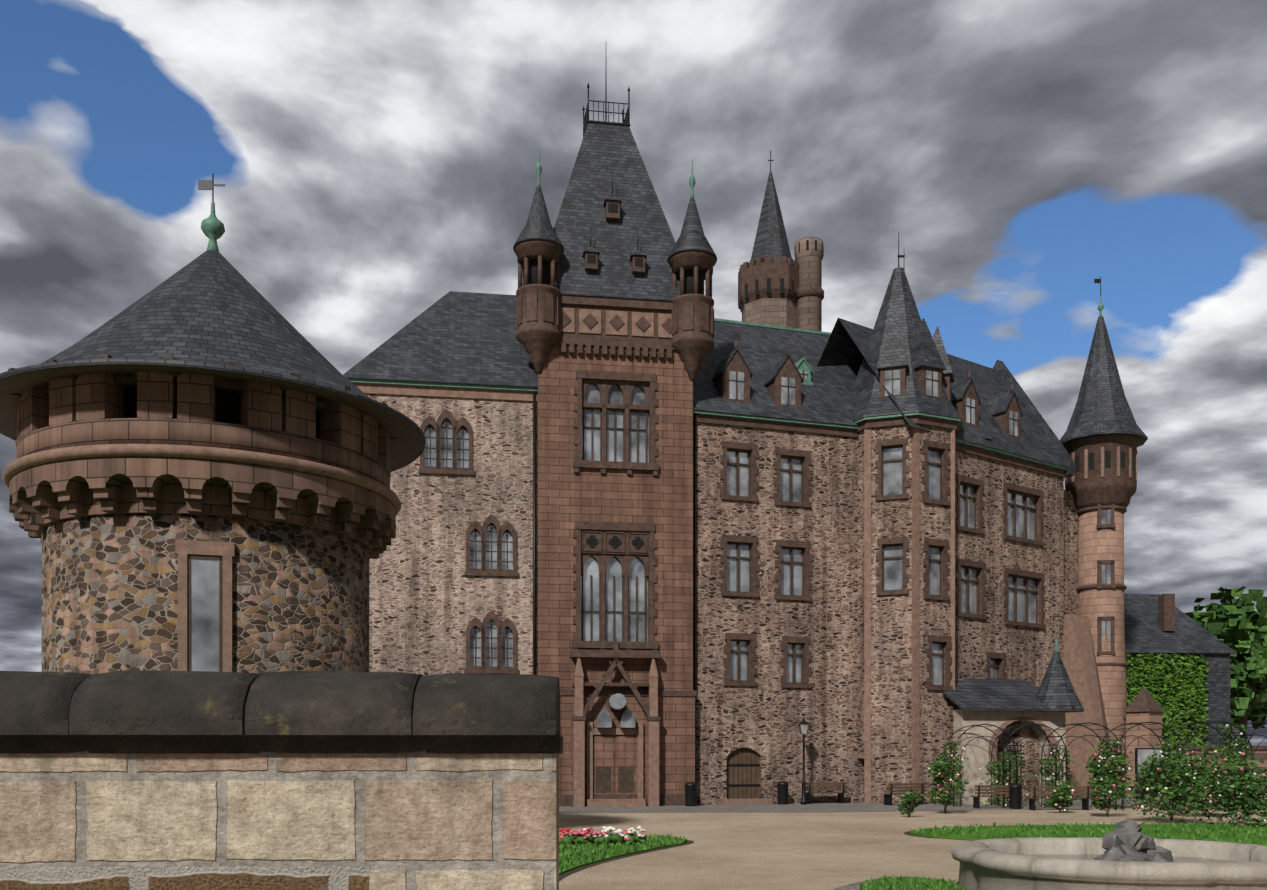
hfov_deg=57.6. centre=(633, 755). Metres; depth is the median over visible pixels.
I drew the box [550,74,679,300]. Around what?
central tower roof
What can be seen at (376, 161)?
sky
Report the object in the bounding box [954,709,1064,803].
entrance porch
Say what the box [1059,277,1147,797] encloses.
slender tower
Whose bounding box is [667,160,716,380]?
turret
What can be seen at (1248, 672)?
tree
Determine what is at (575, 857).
lawn
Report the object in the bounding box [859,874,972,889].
lawn patch
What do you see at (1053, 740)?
garden arch
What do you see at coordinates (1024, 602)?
windows
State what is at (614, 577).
tower glazing
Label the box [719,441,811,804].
window surround
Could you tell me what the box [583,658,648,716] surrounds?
portal gable
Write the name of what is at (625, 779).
portal door
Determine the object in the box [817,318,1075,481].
roof
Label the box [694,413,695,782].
drainpipe
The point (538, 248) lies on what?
turret
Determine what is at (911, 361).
bay tower roof
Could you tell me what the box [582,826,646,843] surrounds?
flower bed
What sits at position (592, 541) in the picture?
quatrefoils
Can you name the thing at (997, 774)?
rose arch
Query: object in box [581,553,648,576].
tracery
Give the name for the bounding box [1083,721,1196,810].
rose arch
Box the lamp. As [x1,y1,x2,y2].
[798,717,808,804]
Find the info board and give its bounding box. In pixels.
[1135,748,1164,798]
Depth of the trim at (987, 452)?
49.46 m
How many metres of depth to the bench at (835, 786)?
45.95 m
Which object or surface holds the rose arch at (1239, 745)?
on the ground at (786, 851)
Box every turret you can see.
[513,146,563,372]
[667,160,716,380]
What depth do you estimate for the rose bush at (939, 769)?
37.80 m
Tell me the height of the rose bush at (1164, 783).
2.234 m
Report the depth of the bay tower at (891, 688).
46.16 m
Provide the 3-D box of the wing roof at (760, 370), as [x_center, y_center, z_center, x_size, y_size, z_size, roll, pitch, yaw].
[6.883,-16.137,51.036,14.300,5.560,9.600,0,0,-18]
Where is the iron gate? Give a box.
[999,741,1020,794]
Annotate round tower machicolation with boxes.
[9,457,395,558]
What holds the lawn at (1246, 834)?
on the ground at (786, 851)
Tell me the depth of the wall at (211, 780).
5.51 m
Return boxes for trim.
[347,378,537,673]
[555,294,696,806]
[693,410,858,437]
[854,412,962,802]
[955,438,1067,477]
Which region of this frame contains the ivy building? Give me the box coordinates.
[1124,594,1236,744]
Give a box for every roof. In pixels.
[343,291,537,387]
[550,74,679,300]
[674,318,991,439]
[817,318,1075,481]
[850,231,963,429]
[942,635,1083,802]
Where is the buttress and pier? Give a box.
[1064,614,1164,798]
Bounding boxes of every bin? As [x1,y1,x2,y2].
[685,782,696,805]
[777,781,788,804]
[1009,783,1021,808]
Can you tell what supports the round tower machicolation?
on the round tower at (211, 352)
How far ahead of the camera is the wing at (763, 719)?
45.95 m
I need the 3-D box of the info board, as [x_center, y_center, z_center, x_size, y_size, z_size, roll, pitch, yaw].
[22.637,0.818,50.459,1.400,2.250,0.110,0,0,-10]
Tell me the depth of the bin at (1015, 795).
41.39 m
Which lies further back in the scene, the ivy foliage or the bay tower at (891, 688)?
the ivy foliage
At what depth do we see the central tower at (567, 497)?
43.96 m
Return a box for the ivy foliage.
[1125,652,1208,744]
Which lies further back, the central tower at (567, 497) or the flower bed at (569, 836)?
the central tower at (567, 497)
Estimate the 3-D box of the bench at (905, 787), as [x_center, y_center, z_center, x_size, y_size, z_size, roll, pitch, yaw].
[10.531,1.518,44.876,1.800,0.850,0.460,0,0,-25]
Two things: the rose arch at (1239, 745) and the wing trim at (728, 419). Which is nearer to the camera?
the rose arch at (1239, 745)
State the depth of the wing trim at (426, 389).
43.43 m
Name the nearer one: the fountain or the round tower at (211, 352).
the fountain
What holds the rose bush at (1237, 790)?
on the lawn at (1246, 834)
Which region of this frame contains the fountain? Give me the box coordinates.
[951,819,1266,889]
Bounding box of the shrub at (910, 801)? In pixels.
[895,789,922,816]
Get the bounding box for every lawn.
[559,833,693,880]
[904,820,1266,845]
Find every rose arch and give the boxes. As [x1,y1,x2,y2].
[928,724,1030,806]
[971,723,1083,806]
[1026,722,1137,808]
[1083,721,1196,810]
[1138,721,1266,811]
[1214,721,1266,811]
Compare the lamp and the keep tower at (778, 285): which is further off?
the keep tower at (778, 285)
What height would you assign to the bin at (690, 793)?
0.920 m
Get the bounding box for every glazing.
[424,419,512,666]
[581,383,648,641]
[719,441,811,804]
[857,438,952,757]
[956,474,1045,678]
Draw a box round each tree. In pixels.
[1185,586,1266,742]
[1220,588,1266,743]
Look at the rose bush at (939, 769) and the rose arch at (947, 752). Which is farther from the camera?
the rose arch at (947, 752)
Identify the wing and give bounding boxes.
[366,394,536,675]
[693,422,863,804]
[956,451,1078,705]
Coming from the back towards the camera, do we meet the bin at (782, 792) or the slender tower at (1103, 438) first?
the slender tower at (1103, 438)
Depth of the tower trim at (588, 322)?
43.80 m
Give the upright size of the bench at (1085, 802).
0.850 m
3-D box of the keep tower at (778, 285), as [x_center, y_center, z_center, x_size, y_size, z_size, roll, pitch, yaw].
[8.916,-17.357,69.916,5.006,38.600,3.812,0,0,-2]
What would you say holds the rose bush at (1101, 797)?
on the ground at (786, 851)
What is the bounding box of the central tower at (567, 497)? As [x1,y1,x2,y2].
[537,344,694,794]
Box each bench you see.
[801,782,846,803]
[881,783,925,804]
[970,785,1022,808]
[1026,786,1091,810]
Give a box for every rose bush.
[926,755,968,813]
[1044,781,1074,812]
[1086,753,1132,816]
[1123,746,1218,821]
[1165,735,1244,816]
[1185,752,1266,826]
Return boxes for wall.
[0,670,562,889]
[1166,745,1266,795]
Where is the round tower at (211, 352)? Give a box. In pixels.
[0,174,425,673]
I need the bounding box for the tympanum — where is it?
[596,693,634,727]
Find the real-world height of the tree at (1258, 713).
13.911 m
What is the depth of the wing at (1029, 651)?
49.97 m
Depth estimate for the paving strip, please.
41.79 m
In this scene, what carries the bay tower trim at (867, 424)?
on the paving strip
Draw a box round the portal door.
[586,722,645,806]
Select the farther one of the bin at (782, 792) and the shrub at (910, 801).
the bin at (782, 792)
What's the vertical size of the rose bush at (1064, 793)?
1.068 m
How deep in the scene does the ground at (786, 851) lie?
24.47 m
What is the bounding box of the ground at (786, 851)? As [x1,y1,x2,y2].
[559,807,1266,889]
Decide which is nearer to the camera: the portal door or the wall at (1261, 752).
the portal door
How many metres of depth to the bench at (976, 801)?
41.79 m
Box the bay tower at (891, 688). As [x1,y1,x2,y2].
[858,425,955,803]
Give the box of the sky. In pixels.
[0,0,1266,744]
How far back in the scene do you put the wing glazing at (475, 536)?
43.72 m
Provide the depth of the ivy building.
61.28 m
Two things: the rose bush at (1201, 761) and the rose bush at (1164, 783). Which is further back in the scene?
the rose bush at (1201, 761)
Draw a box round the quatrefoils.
[582,531,647,552]
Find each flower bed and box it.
[559,827,592,844]
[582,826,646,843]
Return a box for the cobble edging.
[832,876,915,889]
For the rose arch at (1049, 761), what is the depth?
41.93 m
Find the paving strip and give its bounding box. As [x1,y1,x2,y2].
[559,796,1265,812]
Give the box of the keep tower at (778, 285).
[738,151,823,330]
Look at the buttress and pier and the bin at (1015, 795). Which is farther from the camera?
the buttress and pier
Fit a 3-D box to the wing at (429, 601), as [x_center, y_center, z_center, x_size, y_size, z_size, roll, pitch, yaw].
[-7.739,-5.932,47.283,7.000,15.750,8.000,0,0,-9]
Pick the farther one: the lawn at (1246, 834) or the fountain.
the lawn at (1246, 834)
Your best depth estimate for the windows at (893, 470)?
46.29 m
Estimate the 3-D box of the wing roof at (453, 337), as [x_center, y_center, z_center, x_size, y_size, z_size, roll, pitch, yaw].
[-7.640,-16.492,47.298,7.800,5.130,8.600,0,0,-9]
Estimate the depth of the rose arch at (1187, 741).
40.05 m
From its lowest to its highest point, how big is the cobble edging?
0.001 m

